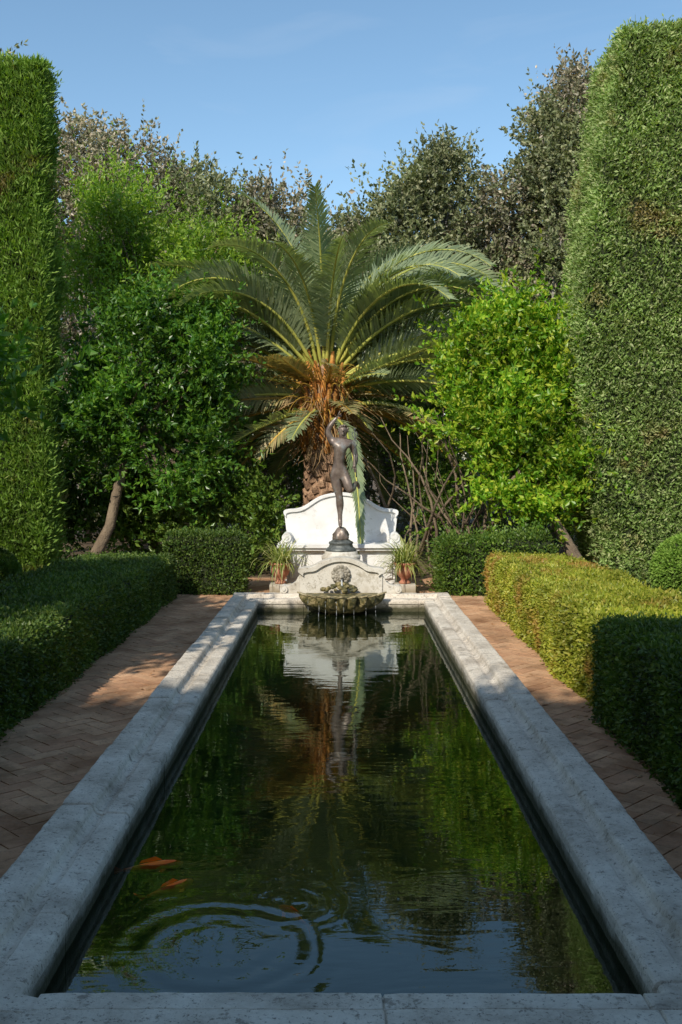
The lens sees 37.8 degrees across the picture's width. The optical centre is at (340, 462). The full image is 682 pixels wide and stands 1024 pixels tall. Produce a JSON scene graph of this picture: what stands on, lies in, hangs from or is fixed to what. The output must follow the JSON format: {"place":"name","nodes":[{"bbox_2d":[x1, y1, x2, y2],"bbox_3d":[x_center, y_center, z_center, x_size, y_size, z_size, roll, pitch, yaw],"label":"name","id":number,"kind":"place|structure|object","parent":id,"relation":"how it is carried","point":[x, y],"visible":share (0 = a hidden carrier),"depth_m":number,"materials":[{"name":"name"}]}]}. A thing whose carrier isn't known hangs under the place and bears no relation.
{"place":"outdoors","nodes":[
{"label":"outdoors","id":0,"kind":"place"},
{"bbox_2d":[0,296,97,448],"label":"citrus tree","id":1,"kind":"object","parent":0,"point":[11,393],"visible":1,"depth_m":8.29,"materials":[{"name":"green plant"}]},
{"bbox_2d":[55,119,283,553],"bbox_3d":[-3.010,-1.904,15.935,4.071,7.216,3.635,0,0,-34],"label":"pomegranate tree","id":2,"kind":"object","parent":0,"point":[131,222],"visible":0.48,"depth_m":15.51,"materials":[{"name":"green plant"}]},
{"bbox_2d":[0,577,681,878],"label":"brick path","id":3,"kind":"structure","parent":0,"point":[87,718],"depth_m":6.24,"materials":[{"name":"brick"}]},
{"bbox_2d":[248,535,313,592],"bbox_3d":[-0.748,1.296,12.525,0.924,0.768,0.943,0,0,-16],"label":"potted spider plant","id":4,"kind":"object","parent":3,"relation":"on","point":[280,564],"visible":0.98,"depth_m":12.41,"materials":[{"name":"green plant"}]},
{"bbox_2d":[277,492,402,583],"bbox_3d":[0.000,1.049,13.020,1.640,1.302,0.560,0,0,0],"label":"stone bench","id":5,"kind":"object","parent":3,"relation":"on","point":[312,525],"visible":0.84,"depth_m":13.14,"materials":[{"name":"white stone"}]},
{"bbox_2d":[321,411,360,559],"bbox_3d":[0.000,0.534,12.150,0.600,2.332,0.600,0,0,0],"label":"bronze statue","id":6,"kind":"object","parent":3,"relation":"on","point":[340,543],"visible":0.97,"depth_m":12.08,"materials":[{"name":"metal"}]},
{"bbox_2d":[14,608,680,834],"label":"fallen leaves","id":7,"kind":"object","parent":3,"relation":"on","point":[679,813],"visible":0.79,"depth_m":6.47,"materials":[{"name":"brown plant"}]},
{"bbox_2d":[369,535,439,592],"bbox_3d":[0.807,1.291,12.505,0.923,0.778,0.937,0,0,23],"label":"potted spider plant","id":8,"kind":"object","parent":3,"relation":"on","point":[403,564],"visible":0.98,"depth_m":12.41,"materials":[{"name":"green plant"}]},
{"bbox_2d":[0,0,681,470],"label":"sky","id":9,"kind":"structure","parent":0,"point":[332,83],"materials":[{"name":"blue"}]},
{"bbox_2d":[61,472,652,588],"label":"ground","id":10,"kind":"structure","parent":0,"point":[400,527],"depth_m":19.76,"materials":[{"name":"soil"}]},
{"bbox_2d":[0,546,22,583],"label":"topiary ball","id":11,"kind":"object","parent":10,"relation":"on","point":[9,563],"visible":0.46,"depth_m":10.10,"materials":[{"name":"green plant"}]},
{"bbox_2d":[0,39,61,159],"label":"holm oak tree","id":12,"kind":"object","parent":10,"relation":"on","point":[16,45],"visible":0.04,"depth_m":16.83,"materials":[{"name":"green plant"}]},
{"bbox_2d":[0,48,73,573],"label":"tall cypress hedge","id":13,"kind":"object","parent":10,"relation":"on","point":[32,511],"visible":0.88,"depth_m":13.29,"materials":[{"name":"green plant"}]},
{"bbox_2d":[54,170,96,450],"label":"holm oak tree","id":14,"kind":"object","parent":10,"relation":"on","point":[65,181],"visible":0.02,"depth_m":20.86,"materials":[{"name":"green plant"}]},
{"bbox_2d":[0,549,179,741],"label":"box hedge","id":15,"kind":"object","parent":10,"relation":"on","point":[64,621],"visible":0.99,"depth_m":8.06,"materials":[{"name":"green plant"}]},
{"bbox_2d":[52,96,175,541],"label":"holm oak tree","id":16,"kind":"object","parent":10,"relation":"on","point":[72,146],"visible":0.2,"depth_m":20.65,"materials":[{"name":"green plant"}]},
{"bbox_2d":[61,121,211,539],"bbox_3d":[-4.404,-2.849,21.464,4.582,9.101,4.041,0,0,0],"label":"holm oak tree","id":17,"kind":"object","parent":10,"relation":"on","point":[147,156],"visible":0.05,"depth_m":21.17,"materials":[{"name":"green plant"}]},
{"bbox_2d":[49,253,275,553],"bbox_3d":[-2.801,-0.655,14.352,3.623,4.756,3.089,0,0,-17],"label":"citrus tree","id":18,"kind":"object","parent":10,"relation":"on","point":[131,419],"visible":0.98,"depth_m":14.05,"materials":[{"name":"green plant"}]},
{"bbox_2d":[56,416,300,575],"bbox_3d":[-3.542,0.514,15.264,6.046,2.680,2.422,0,0,4],"label":"shrub","id":19,"kind":"object","parent":10,"relation":"on","point":[251,498],"visible":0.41,"depth_m":15.00,"materials":[{"name":"green plant"}]},
{"bbox_2d":[114,141,281,530],"bbox_3d":[-3.033,-2.568,20.902,3.992,8.555,3.551,0,0,0],"label":"holm oak tree","id":20,"kind":"object","parent":10,"relation":"on","point":[199,188],"visible":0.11,"depth_m":20.61,"materials":[{"name":"green plant"}]},
{"bbox_2d":[158,523,254,595],"bbox_3d":[-1.700,1.236,12.733,1.220,0.944,0.964,0,0,0],"label":"box hedge","id":21,"kind":"object","parent":10,"relation":"on","point":[210,562],"visible":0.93,"depth_m":12.42,"materials":[{"name":"green plant"}]},
{"bbox_2d":[208,148,336,539],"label":"holm oak tree","id":22,"kind":"object","parent":10,"relation":"on","point":[273,202],"visible":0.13,"depth_m":20.82,"materials":[{"name":"green plant"}]},
{"bbox_2d":[57,189,534,529],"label":"background trees","id":23,"kind":"object","parent":10,"relation":"on","point":[286,482],"depth_m":25.72,"materials":[{"name":"green plant"}]},
{"bbox_2d":[217,199,375,504],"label":"holm oak tree","id":24,"kind":"object","parent":10,"relation":"on","point":[274,238],"visible":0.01,"depth_m":20.53,"materials":[{"name":"green plant"}]},
{"bbox_2d":[58,340,574,552],"bbox_3d":[0.071,-0.340,18.348,12.580,4.542,3.012,0,0,0],"label":"shrub","id":25,"kind":"object","parent":10,"relation":"on","point":[403,433],"visible":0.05,"depth_m":18.24,"materials":[{"name":"green plant"}]},
{"bbox_2d":[127,181,525,554],"bbox_3d":[-0.150,-1.370,15.896,6.410,6.141,5.322,0,0,24],"label":"canary palm tree","id":26,"kind":"object","parent":10,"relation":"on","point":[321,343],"visible":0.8,"depth_m":15.13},
{"bbox_2d":[0,592,681,1023],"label":"garden pool","id":27,"kind":"structure","parent":10,"relation":"on","point":[410,808],"depth_m":4.83,"materials":[{"name":"liquid"}]},
{"bbox_2d":[280,556,401,613],"bbox_3d":[0.000,1.406,11.127,1.400,0.636,0.896,0,0,0],"label":"wall fountain","id":28,"kind":"object","parent":27,"relation":"on","point":[341,585],"depth_m":11.37,"materials":[{"name":"stone"}]},
{"label":"water","id":29,"kind":"structure","parent":27,"relation":"in","visible":0},
{"bbox_2d":[114,856,182,873],"bbox_3d":[-0.813,1.690,4.164,0.307,0.072,0.104,0,0,-21],"label":"koi fish","id":30,"kind":"object","parent":29,"relation":"in","point":[155,866],"visible":0.99,"depth_m":4.16},
{"bbox_2d":[134,878,193,905],"bbox_3d":[-0.694,1.692,3.949,0.094,0.065,0.276,0,0,43],"label":"koi fish","id":31,"kind":"object","parent":29,"relation":"in","point":[176,887],"visible":1,"depth_m":3.95},
{"bbox_2d":[278,905,312,932],"bbox_3d":[-0.168,1.699,3.735,0.076,0.052,0.223,0,0,-40],"label":"koi fish","id":32,"kind":"object","parent":29,"relation":"in","point":[292,912],"visible":1,"depth_m":3.74},
{"bbox_2d":[296,200,431,506],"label":"holm oak tree","id":33,"kind":"object","parent":10,"relation":"on","point":[341,234],"visible":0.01,"depth_m":20.55,"materials":[{"name":"green plant"}]},
{"bbox_2d":[323,159,460,531],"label":"holm oak tree","id":34,"kind":"object","parent":10,"relation":"on","point":[391,203],"visible":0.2,"depth_m":20.18,"materials":[{"name":"green plant"}]},
{"bbox_2d":[346,410,517,576],"bbox_3d":[1.476,0.355,14.658,3.081,2.736,3.247,0,0,-39],"label":"bare shrub","id":35,"kind":"object","parent":10,"relation":"on","point":[427,534],"visible":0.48,"depth_m":14.52,"materials":[{"name":"brown plant"}]},
{"bbox_2d":[367,119,530,540],"bbox_3d":[2.003,-2.797,20.947,3.813,9.028,3.132,0,0,0],"label":"holm oak tree","id":36,"kind":"object","parent":10,"relation":"on","point":[438,163],"visible":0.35,"depth_m":20.46,"materials":[{"name":"green plant"}]},
{"bbox_2d":[367,163,560,534],"bbox_3d":[2.852,-2.395,21.049,4.819,8.208,3.784,0,0,0],"label":"holm oak tree","id":37,"kind":"object","parent":10,"relation":"on","point":[504,237],"visible":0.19,"depth_m":20.49,"materials":[{"name":"green plant"}]},
{"bbox_2d":[380,427,577,559],"bbox_3d":[3.711,0.666,16.091,6.093,2.706,2.047,0,0,8],"label":"shrub","id":38,"kind":"object","parent":10,"relation":"on","point":[449,489],"visible":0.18,"depth_m":16.25,"materials":[{"name":"green plant"}]},
{"bbox_2d":[420,519,563,597],"bbox_3d":[1.931,1.222,12.734,1.810,1.002,1.271,0,0,0],"label":"box hedge","id":39,"kind":"object","parent":10,"relation":"on","point":[459,563],"visible":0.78,"depth_m":12.37,"materials":[{"name":"green plant"}]},
{"bbox_2d":[379,227,633,557],"bbox_3d":[2.175,-0.773,13.957,3.354,5.049,2.900,0,0,0],"label":"citrus tree","id":40,"kind":"object","parent":10,"relation":"on","point":[510,409],"visible":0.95,"depth_m":13.49,"materials":[{"name":"green plant"}]},
{"bbox_2d":[477,67,587,543],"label":"holm oak tree","id":41,"kind":"object","parent":10,"relation":"on","point":[547,112],"visible":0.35,"depth_m":20.09,"materials":[{"name":"green plant"}]},
{"bbox_2d":[498,42,602,540],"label":"holm oak tree","id":42,"kind":"object","parent":10,"relation":"on","point":[575,81],"visible":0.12,"depth_m":20.62,"materials":[{"name":"green plant"}]},
{"bbox_2d":[480,549,681,714],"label":"box hedge","id":43,"kind":"object","parent":10,"relation":"on","point":[548,608],"visible":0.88,"depth_m":8.22,"materials":[{"name":"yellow plant"}]},
{"bbox_2d":[555,13,681,586],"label":"tall cypress hedge","id":44,"kind":"object","parent":10,"relation":"on","point":[624,242],"visible":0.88,"depth_m":13.30,"materials":[{"name":"green plant"}]},
{"bbox_2d":[587,609,681,810],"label":"box hedge","id":45,"kind":"object","parent":10,"relation":"on","point":[637,703],"visible":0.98,"depth_m":5.51,"materials":[{"name":"green plant"}]},
{"bbox_2d":[648,532,681,594],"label":"topiary ball","id":46,"kind":"object","parent":10,"relation":"on","point":[665,567],"visible":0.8,"depth_m":9.85,"materials":[{"name":"green plant"}]}
]}

